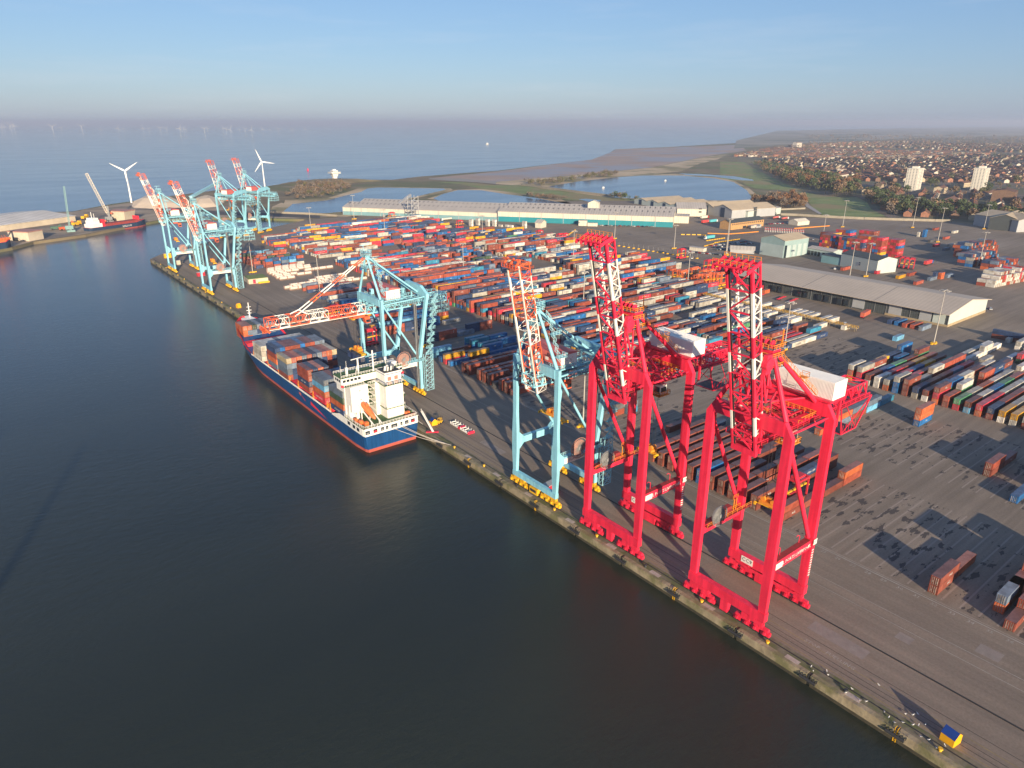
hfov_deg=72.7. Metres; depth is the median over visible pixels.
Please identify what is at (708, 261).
straddle carrier
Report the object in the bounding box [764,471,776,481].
shipping container
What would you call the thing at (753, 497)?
door
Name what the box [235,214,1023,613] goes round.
container stacks
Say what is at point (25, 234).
silo block
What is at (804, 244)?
roller door
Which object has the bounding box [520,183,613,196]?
boundary fence
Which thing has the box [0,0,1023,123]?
sky
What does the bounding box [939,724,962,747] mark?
shelter
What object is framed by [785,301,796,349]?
lamp mast
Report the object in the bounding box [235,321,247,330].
shipping container
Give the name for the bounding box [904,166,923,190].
tower block
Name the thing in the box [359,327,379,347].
straddle carrier
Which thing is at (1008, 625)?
door
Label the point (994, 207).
tree
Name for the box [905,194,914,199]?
tree
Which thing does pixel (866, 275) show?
lamp mast
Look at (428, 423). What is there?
gangway
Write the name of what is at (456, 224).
straddle carrier
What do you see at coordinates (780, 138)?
fields
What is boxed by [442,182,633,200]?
reserve meadow
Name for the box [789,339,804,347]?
shipping container
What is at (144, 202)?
gravel heap
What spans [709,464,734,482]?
shipping container
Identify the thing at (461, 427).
spreader rack
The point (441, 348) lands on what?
shipping container
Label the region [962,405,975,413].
shipping container
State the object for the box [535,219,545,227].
tin store
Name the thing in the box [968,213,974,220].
house
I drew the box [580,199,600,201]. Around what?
meadow pool
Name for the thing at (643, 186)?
marina lake
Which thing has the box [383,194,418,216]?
conveyor
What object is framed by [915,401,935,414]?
shipping container
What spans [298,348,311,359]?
shipping container
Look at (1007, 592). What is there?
shipping container
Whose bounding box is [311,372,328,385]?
shipping container
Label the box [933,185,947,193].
building
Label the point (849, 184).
tree
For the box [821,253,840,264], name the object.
flat store
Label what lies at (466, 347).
shipping container
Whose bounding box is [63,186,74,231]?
harbour crane
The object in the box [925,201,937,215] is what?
tree
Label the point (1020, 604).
door
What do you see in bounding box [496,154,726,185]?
dunes
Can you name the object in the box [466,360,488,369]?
shipping container
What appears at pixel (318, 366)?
shipping container
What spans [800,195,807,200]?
tree
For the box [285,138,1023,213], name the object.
woodland
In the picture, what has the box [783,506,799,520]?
shipping container
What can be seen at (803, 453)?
shipping container
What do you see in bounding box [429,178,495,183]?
sea wall path
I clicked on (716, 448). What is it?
shipping container
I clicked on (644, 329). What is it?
shipping container
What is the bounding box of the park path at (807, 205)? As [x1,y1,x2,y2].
[805,202,821,213]
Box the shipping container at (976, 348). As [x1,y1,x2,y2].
[970,344,980,352]
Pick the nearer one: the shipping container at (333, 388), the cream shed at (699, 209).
the shipping container at (333, 388)
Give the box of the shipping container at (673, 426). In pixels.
[665,419,681,432]
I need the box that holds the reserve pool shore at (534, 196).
[428,189,569,203]
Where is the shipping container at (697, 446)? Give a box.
[690,439,715,451]
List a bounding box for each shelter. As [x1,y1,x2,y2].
[429,417,437,425]
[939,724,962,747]
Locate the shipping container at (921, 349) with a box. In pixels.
[914,345,929,354]
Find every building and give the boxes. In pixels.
[792,142,801,146]
[838,172,848,176]
[877,181,886,188]
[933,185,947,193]
[945,195,957,203]
[950,180,970,187]
[977,188,997,198]
[991,187,1017,201]
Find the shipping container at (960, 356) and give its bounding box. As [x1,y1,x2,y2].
[951,353,965,362]
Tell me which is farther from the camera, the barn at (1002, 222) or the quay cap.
the barn at (1002, 222)
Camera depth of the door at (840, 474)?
240.18 m
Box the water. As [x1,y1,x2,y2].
[0,123,1023,767]
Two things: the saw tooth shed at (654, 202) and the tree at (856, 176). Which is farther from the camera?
the tree at (856, 176)
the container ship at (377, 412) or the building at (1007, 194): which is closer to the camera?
the container ship at (377, 412)
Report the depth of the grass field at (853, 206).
1178.16 m
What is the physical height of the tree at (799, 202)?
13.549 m
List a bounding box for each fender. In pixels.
[495,477,502,485]
[530,499,539,508]
[569,525,580,534]
[615,554,625,564]
[666,587,680,598]
[727,625,743,638]
[799,671,817,686]
[884,723,907,742]
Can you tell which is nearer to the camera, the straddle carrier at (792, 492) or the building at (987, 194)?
the straddle carrier at (792, 492)
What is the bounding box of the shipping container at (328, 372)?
[323,369,335,382]
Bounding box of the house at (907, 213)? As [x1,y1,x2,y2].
[903,209,911,216]
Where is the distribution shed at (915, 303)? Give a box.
[739,263,991,326]
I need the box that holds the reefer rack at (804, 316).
[703,293,857,330]
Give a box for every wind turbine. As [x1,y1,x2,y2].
[109,162,136,202]
[256,151,273,185]
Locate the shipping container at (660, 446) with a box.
[648,438,675,455]
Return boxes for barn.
[973,209,1023,231]
[988,210,1023,230]
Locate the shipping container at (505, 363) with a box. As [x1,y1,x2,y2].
[498,360,512,366]
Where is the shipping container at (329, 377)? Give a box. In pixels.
[318,371,334,383]
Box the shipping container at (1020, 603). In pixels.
[1016,593,1023,609]
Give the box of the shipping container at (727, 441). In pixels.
[722,434,743,447]
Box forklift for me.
[437,415,443,423]
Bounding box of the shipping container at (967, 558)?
[956,550,976,576]
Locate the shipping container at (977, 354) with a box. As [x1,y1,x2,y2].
[970,351,983,360]
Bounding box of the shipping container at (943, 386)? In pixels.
[933,381,951,392]
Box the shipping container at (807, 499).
[804,491,812,507]
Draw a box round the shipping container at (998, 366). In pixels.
[990,361,1005,372]
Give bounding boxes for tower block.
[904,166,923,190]
[970,166,990,190]
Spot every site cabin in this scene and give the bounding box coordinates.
[578,220,586,225]
[587,222,597,225]
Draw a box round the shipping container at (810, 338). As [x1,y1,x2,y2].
[801,335,815,343]
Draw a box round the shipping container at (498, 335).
[487,332,506,339]
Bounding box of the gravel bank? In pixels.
[271,203,290,210]
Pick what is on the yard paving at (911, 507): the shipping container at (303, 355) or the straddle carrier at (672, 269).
the straddle carrier at (672, 269)
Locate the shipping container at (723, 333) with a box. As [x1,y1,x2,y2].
[716,331,726,337]
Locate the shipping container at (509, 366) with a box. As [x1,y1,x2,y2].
[503,363,519,370]
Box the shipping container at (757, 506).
[749,494,774,510]
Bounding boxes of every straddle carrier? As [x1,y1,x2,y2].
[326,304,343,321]
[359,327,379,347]
[455,220,463,227]
[667,268,676,277]
[671,269,682,277]
[675,270,686,277]
[676,248,685,259]
[686,267,697,279]
[689,266,700,278]
[699,269,708,280]
[703,259,711,268]
[703,273,711,282]
[712,272,722,284]
[714,260,724,271]
[715,271,725,284]
[786,471,810,498]
[898,256,905,268]
[903,257,910,268]
[907,257,915,269]
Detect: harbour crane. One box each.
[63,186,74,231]
[85,173,113,221]
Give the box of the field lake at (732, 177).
[679,173,753,180]
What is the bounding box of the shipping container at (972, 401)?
[964,395,982,407]
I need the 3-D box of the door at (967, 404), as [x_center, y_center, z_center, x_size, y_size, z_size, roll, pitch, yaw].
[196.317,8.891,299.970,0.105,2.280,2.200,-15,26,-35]
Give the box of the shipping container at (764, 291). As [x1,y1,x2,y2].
[762,289,769,293]
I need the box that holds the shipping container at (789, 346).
[780,343,791,350]
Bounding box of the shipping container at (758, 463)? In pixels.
[749,458,766,472]
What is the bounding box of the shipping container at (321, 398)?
[313,390,330,403]
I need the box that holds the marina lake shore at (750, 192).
[543,174,756,200]
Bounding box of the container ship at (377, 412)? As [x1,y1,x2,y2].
[236,304,417,452]
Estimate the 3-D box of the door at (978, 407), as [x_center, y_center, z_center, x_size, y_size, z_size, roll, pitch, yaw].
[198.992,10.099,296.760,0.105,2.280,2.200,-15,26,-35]
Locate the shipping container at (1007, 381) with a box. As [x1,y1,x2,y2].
[1000,377,1014,387]
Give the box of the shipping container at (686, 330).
[677,327,690,332]
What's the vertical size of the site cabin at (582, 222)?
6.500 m
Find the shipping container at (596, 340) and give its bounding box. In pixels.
[590,336,605,342]
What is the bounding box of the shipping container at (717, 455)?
[712,446,735,460]
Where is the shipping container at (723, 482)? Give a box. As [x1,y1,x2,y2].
[717,469,738,487]
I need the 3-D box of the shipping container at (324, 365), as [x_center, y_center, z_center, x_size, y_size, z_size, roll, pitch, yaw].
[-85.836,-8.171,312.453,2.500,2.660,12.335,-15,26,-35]
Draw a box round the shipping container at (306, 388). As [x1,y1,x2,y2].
[298,380,312,392]
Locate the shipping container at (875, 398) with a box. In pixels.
[863,394,881,407]
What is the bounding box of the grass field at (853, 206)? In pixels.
[720,162,883,216]
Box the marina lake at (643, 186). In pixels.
[550,175,750,200]
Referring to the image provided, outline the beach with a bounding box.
[436,145,745,181]
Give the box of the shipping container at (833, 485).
[823,478,843,497]
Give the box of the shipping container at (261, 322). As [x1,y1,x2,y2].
[254,318,265,326]
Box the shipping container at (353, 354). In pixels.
[347,350,365,362]
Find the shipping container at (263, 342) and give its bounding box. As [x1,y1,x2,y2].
[257,339,266,350]
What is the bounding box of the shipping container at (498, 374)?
[487,368,509,379]
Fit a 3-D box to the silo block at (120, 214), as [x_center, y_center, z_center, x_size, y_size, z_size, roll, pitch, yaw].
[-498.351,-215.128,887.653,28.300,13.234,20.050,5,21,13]
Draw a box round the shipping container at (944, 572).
[929,558,960,586]
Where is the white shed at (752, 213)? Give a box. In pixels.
[745,205,781,216]
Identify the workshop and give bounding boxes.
[759,232,808,257]
[807,245,842,256]
[840,249,897,272]
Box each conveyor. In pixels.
[189,182,219,198]
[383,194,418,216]
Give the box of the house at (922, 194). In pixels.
[918,191,925,196]
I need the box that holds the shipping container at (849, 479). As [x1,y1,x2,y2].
[837,470,861,485]
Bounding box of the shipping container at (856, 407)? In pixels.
[848,400,867,414]
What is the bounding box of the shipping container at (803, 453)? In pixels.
[797,450,811,458]
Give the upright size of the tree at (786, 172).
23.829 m
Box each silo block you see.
[7,229,43,240]
[106,209,134,220]
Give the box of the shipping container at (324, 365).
[313,359,328,369]
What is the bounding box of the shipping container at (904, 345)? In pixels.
[897,341,912,350]
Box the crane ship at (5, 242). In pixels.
[0,235,10,248]
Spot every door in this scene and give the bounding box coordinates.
[687,465,691,472]
[718,479,723,486]
[720,207,724,216]
[750,502,755,509]
[751,494,756,501]
[786,245,790,257]
[791,244,795,256]
[796,243,801,255]
[802,243,806,254]
[838,471,844,478]
[852,298,864,308]
[888,305,901,315]
[913,420,918,425]
[914,414,920,420]
[915,408,921,414]
[919,310,931,321]
[928,584,937,594]
[930,576,939,586]
[932,313,945,323]
[964,401,970,407]
[975,404,981,410]
[983,469,990,476]
[985,462,992,469]
[987,408,993,413]
[995,593,1006,604]
[998,411,1005,416]
[1003,620,1015,631]
[1009,495,1017,503]
[1010,414,1017,419]
[1017,599,1023,608]
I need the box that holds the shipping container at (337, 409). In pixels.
[331,403,345,415]
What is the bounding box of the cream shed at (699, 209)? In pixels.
[674,202,706,216]
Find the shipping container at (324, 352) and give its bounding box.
[312,345,326,356]
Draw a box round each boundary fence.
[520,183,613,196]
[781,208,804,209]
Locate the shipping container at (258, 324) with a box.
[250,319,260,328]
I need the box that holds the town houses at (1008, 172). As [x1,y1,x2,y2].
[734,140,1023,193]
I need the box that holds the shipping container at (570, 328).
[556,326,574,332]
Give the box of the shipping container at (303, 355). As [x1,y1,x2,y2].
[293,349,306,360]
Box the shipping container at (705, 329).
[697,325,713,333]
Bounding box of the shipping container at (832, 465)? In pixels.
[828,461,836,470]
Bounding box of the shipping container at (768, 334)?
[759,333,771,339]
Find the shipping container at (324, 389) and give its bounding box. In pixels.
[312,379,328,392]
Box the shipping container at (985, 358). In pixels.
[979,354,993,362]
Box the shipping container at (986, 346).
[979,342,993,350]
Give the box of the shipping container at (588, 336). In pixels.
[580,332,595,339]
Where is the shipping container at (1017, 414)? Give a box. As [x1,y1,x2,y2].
[1010,406,1023,420]
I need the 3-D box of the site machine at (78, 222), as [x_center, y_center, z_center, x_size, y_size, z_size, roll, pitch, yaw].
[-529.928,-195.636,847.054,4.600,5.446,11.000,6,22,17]
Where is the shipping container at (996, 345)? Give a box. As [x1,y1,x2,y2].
[992,342,1001,350]
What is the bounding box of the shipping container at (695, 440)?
[688,434,703,446]
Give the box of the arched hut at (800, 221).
[788,218,809,225]
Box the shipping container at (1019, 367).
[1015,362,1023,370]
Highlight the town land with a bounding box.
[731,138,1023,222]
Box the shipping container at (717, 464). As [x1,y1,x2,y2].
[696,459,723,475]
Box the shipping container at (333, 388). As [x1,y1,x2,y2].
[329,383,343,398]
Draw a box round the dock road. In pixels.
[145,208,319,217]
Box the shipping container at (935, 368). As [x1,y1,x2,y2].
[927,363,944,373]
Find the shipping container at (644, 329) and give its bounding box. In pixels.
[640,325,653,332]
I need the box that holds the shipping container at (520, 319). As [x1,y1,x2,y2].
[518,314,534,321]
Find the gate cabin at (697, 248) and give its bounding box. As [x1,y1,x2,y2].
[689,246,706,251]
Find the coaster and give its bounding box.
[83,212,144,230]
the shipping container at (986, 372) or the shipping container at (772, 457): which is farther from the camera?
the shipping container at (986, 372)
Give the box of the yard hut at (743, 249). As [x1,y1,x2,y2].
[730,245,755,253]
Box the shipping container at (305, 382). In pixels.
[298,375,312,387]
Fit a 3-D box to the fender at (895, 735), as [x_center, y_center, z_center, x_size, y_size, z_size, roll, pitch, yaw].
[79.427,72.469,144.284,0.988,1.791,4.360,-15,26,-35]
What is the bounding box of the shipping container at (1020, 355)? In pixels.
[1016,351,1023,359]
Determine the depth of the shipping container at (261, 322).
382.05 m
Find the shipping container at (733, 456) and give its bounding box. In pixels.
[720,451,741,465]
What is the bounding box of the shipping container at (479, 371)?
[476,364,498,374]
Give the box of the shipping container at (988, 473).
[982,461,1004,477]
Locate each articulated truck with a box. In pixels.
[704,235,714,239]
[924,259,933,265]
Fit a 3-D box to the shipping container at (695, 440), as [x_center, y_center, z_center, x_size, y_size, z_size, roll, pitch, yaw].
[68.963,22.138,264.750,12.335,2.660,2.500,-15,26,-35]
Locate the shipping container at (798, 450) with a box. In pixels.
[794,446,804,454]
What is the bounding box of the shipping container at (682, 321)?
[674,319,689,323]
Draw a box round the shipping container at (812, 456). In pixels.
[803,448,819,463]
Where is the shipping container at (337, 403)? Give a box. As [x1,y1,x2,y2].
[330,396,344,410]
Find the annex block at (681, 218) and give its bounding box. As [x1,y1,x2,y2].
[674,213,689,222]
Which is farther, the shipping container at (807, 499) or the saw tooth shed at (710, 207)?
the saw tooth shed at (710, 207)
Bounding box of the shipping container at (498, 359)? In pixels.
[487,355,508,364]
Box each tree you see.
[766,196,774,203]
[780,198,787,204]
[781,169,789,180]
[786,198,794,207]
[787,172,794,178]
[797,176,805,186]
[797,200,804,207]
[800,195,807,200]
[808,177,817,189]
[822,183,830,193]
[826,177,836,188]
[830,185,838,193]
[833,183,842,196]
[846,184,854,194]
[847,183,855,193]
[851,174,861,180]
[853,182,862,192]
[865,192,875,201]
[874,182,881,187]
[874,193,882,198]
[880,196,890,203]
[886,185,896,192]
[886,202,893,213]
[888,197,898,212]
[894,204,901,213]
[903,185,911,194]
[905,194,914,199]
[911,201,921,213]
[916,196,925,208]
[921,200,931,207]
[925,178,934,188]
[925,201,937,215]
[935,205,943,213]
[946,203,953,215]
[949,186,958,194]
[956,199,966,206]
[956,207,963,214]
[966,208,975,214]
[967,203,977,209]
[971,191,984,203]
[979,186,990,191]
[984,181,993,187]
[988,205,996,209]
[1008,197,1020,206]
[1013,175,1021,185]
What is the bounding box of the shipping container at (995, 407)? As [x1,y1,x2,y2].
[986,401,1004,414]
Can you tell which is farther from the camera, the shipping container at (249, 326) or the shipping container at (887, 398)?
the shipping container at (249, 326)
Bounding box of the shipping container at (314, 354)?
[303,347,316,358]
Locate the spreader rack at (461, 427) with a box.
[450,419,474,434]
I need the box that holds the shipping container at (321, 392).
[313,385,329,397]
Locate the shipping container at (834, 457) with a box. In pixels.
[815,451,838,463]
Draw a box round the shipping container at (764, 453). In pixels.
[756,445,776,459]
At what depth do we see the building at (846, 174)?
1512.32 m
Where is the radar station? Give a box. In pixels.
[328,169,340,177]
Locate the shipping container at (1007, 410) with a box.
[998,403,1016,417]
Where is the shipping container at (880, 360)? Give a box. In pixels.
[871,356,886,367]
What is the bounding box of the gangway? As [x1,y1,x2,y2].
[421,409,438,432]
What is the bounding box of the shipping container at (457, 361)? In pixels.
[448,356,469,366]
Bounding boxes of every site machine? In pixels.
[50,224,60,229]
[71,220,81,225]
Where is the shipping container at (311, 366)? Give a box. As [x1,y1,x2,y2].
[302,361,317,372]
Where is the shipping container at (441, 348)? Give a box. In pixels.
[430,344,451,352]
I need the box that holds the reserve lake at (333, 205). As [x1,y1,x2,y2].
[283,187,445,212]
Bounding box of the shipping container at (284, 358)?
[276,352,291,364]
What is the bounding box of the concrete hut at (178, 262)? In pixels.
[176,259,182,264]
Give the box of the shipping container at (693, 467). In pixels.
[687,456,714,473]
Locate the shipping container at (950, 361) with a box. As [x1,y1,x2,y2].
[940,357,955,368]
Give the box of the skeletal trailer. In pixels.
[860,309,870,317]
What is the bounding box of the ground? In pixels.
[0,136,1023,739]
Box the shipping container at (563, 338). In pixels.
[561,332,579,340]
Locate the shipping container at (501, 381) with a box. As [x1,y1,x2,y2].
[499,374,521,384]
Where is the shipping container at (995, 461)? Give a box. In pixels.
[984,452,1005,470]
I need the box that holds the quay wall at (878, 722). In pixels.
[152,260,963,767]
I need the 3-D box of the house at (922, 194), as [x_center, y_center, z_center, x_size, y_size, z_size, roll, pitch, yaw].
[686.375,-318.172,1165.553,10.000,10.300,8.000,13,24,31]
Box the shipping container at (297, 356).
[288,350,301,361]
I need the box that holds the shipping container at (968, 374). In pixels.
[959,370,974,379]
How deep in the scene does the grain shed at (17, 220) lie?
852.35 m
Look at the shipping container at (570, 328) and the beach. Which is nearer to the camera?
the shipping container at (570, 328)
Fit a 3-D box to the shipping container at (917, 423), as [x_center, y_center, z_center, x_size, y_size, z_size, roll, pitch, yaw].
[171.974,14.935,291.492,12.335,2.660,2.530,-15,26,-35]
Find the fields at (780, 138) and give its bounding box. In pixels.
[734,126,1023,148]
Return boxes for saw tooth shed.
[634,195,682,204]
[646,197,693,205]
[658,199,706,206]
[706,200,753,214]
[713,202,775,218]
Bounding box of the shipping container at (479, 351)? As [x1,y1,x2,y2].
[468,347,488,356]
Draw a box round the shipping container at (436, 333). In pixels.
[418,331,438,338]
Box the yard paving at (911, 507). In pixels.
[151,201,1023,767]
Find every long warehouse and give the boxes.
[342,198,508,220]
[497,200,676,227]
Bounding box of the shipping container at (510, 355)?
[506,350,524,359]
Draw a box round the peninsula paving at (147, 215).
[0,200,329,246]
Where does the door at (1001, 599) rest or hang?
in the shipping container at (1007, 592)
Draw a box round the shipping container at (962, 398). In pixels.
[953,392,971,404]
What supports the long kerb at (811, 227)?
on the yard paving at (911, 507)
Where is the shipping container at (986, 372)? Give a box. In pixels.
[978,367,994,377]
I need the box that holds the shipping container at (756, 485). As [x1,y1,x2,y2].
[746,477,767,496]
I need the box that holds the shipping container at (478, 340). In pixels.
[469,336,489,344]
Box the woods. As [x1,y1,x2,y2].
[807,134,1023,147]
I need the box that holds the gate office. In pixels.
[720,216,763,229]
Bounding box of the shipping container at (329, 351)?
[317,344,331,355]
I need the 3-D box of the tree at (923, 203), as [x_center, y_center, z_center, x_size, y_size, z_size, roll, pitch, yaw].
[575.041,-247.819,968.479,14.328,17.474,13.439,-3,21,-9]
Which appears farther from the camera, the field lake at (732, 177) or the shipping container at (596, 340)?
the field lake at (732, 177)
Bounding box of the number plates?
[464,454,860,702]
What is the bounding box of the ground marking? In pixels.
[160,261,1023,767]
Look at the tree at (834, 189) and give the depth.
1179.98 m
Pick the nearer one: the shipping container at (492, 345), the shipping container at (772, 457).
the shipping container at (772, 457)
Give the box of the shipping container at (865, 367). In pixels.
[857,361,874,372]
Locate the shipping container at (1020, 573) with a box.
[1015,568,1023,592]
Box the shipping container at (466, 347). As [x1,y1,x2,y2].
[452,344,470,350]
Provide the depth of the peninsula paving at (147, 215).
929.43 m
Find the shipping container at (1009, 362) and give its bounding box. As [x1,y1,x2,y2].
[1002,359,1012,368]
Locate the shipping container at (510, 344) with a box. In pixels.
[503,341,517,347]
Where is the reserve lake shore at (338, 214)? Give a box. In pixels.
[284,186,452,216]
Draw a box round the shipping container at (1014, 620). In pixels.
[1003,607,1023,632]
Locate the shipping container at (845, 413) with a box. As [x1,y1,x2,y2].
[835,408,852,420]
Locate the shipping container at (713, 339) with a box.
[705,336,722,343]
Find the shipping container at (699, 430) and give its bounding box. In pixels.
[693,425,704,435]
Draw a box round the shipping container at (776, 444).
[763,438,781,448]
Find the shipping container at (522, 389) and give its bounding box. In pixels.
[510,384,532,395]
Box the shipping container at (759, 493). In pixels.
[750,482,775,503]
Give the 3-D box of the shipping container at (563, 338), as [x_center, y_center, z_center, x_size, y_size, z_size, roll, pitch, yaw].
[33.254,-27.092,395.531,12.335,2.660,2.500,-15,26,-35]
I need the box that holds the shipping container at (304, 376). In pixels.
[297,369,311,381]
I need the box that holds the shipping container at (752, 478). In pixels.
[728,473,755,491]
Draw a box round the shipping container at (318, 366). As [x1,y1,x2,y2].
[307,360,323,370]
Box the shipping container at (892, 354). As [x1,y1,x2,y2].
[885,350,900,359]
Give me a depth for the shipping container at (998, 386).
317.01 m
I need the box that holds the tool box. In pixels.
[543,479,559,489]
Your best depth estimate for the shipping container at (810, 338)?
398.11 m
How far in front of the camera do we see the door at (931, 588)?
185.55 m
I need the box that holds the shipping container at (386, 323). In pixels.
[376,320,395,327]
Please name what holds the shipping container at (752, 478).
on the container stacks
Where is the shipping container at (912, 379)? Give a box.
[903,373,921,385]
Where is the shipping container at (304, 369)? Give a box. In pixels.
[296,362,312,375]
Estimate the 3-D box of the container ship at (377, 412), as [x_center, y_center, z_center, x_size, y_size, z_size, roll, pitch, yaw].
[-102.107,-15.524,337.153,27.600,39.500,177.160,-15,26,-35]
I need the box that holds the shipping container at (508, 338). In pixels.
[497,335,515,342]
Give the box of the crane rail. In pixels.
[154,258,1023,767]
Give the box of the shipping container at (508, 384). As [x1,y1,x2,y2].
[504,377,526,387]
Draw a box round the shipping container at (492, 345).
[482,341,502,348]
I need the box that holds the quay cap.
[153,260,984,767]
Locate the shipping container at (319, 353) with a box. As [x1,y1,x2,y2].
[308,346,321,357]
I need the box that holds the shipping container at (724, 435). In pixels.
[714,432,730,442]
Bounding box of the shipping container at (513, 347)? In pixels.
[506,343,524,350]
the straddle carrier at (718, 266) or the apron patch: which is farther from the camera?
the straddle carrier at (718, 266)
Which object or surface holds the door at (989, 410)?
in the shipping container at (995, 407)
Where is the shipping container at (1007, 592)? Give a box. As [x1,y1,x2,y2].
[995,575,1023,605]
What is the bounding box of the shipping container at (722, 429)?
[702,426,725,435]
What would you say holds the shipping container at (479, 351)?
on the container stacks
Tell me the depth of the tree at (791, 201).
1019.98 m
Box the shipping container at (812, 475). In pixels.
[792,472,815,484]
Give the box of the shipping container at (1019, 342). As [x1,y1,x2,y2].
[1015,337,1023,345]
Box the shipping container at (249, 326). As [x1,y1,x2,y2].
[240,321,251,329]
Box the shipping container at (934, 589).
[927,571,957,595]
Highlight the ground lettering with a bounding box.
[769,525,1013,669]
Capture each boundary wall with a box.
[270,211,336,216]
[781,213,952,221]
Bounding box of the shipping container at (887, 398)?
[880,393,893,405]
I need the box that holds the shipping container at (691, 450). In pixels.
[667,447,694,464]
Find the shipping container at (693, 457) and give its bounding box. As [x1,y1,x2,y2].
[677,451,701,463]
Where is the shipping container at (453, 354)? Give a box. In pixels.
[443,349,464,359]
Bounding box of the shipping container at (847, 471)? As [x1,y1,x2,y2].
[837,460,862,479]
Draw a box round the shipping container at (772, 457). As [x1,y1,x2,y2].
[764,453,775,462]
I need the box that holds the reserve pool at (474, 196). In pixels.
[434,190,564,203]
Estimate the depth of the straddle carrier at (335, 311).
441.15 m
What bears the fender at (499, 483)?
attached to the quay wall at (878, 722)
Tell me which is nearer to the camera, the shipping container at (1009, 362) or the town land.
the shipping container at (1009, 362)
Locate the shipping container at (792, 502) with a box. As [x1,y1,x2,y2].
[784,494,804,513]
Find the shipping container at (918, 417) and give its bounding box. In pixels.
[914,408,933,420]
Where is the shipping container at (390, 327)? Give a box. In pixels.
[385,322,404,330]
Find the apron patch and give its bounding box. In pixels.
[480,440,1003,661]
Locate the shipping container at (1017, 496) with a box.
[1009,484,1023,503]
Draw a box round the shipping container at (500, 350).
[489,347,507,354]
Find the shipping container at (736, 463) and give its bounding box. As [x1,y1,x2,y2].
[730,456,756,469]
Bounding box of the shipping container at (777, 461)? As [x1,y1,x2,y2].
[772,454,796,470]
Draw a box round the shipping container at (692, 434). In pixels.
[671,430,696,443]
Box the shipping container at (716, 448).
[700,442,725,452]
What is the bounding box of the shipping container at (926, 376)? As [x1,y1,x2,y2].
[920,373,932,382]
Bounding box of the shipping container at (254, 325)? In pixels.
[244,320,256,329]
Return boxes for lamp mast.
[249,240,256,272]
[312,254,319,297]
[422,299,431,346]
[577,350,586,427]
[580,271,588,298]
[725,218,731,254]
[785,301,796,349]
[850,241,859,273]
[863,243,875,276]
[930,289,950,344]
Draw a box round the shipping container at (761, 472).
[751,462,776,479]
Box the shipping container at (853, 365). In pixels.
[848,359,865,369]
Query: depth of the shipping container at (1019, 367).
352.09 m
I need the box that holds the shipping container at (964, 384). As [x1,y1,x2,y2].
[956,378,973,389]
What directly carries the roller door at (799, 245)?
in the workshop at (787, 245)
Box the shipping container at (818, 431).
[814,427,822,435]
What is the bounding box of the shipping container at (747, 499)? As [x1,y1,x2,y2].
[745,495,750,503]
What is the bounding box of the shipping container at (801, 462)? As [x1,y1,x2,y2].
[790,457,807,473]
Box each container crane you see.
[136,172,213,272]
[167,180,254,294]
[206,160,255,238]
[231,158,278,233]
[259,245,448,395]
[501,257,624,509]
[575,229,737,560]
[683,251,871,638]
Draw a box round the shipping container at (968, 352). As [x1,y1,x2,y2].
[961,349,974,355]
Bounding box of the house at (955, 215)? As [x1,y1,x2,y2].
[950,211,959,218]
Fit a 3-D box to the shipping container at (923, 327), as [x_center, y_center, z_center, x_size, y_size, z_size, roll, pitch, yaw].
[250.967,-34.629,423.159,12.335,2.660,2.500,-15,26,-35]
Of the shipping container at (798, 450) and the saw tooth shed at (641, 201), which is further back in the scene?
the saw tooth shed at (641, 201)
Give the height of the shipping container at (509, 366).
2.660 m
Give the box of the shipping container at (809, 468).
[797,461,816,479]
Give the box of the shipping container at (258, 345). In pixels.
[252,340,265,351]
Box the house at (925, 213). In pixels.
[920,209,928,216]
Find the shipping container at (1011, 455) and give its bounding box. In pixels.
[1003,450,1017,467]
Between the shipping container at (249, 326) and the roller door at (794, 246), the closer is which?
the shipping container at (249, 326)
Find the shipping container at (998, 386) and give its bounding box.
[989,382,1004,393]
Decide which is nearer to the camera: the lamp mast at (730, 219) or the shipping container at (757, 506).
the shipping container at (757, 506)
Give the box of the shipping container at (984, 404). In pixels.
[975,397,993,410]
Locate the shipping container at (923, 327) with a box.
[918,323,931,330]
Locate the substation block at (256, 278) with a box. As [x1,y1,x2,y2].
[244,274,269,283]
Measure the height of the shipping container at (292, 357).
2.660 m
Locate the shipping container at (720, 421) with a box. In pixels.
[716,417,725,426]
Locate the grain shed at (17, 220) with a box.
[0,210,75,230]
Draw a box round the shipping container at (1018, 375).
[1009,371,1023,381]
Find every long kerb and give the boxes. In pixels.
[708,231,758,233]
[794,225,829,228]
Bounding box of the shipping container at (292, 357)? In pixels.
[283,351,296,362]
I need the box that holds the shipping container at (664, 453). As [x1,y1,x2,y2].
[658,443,678,459]
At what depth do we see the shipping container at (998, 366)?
337.34 m
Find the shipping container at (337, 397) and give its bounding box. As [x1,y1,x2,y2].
[329,390,343,404]
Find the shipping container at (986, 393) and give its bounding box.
[977,388,993,399]
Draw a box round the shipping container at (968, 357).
[965,355,973,361]
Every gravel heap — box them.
[131,195,184,208]
[189,195,223,207]
[282,178,378,185]
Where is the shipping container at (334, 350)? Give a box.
[322,343,336,354]
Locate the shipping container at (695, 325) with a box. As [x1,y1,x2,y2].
[685,322,701,329]
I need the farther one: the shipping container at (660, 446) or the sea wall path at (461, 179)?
the sea wall path at (461, 179)
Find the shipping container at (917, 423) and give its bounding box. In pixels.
[912,414,932,426]

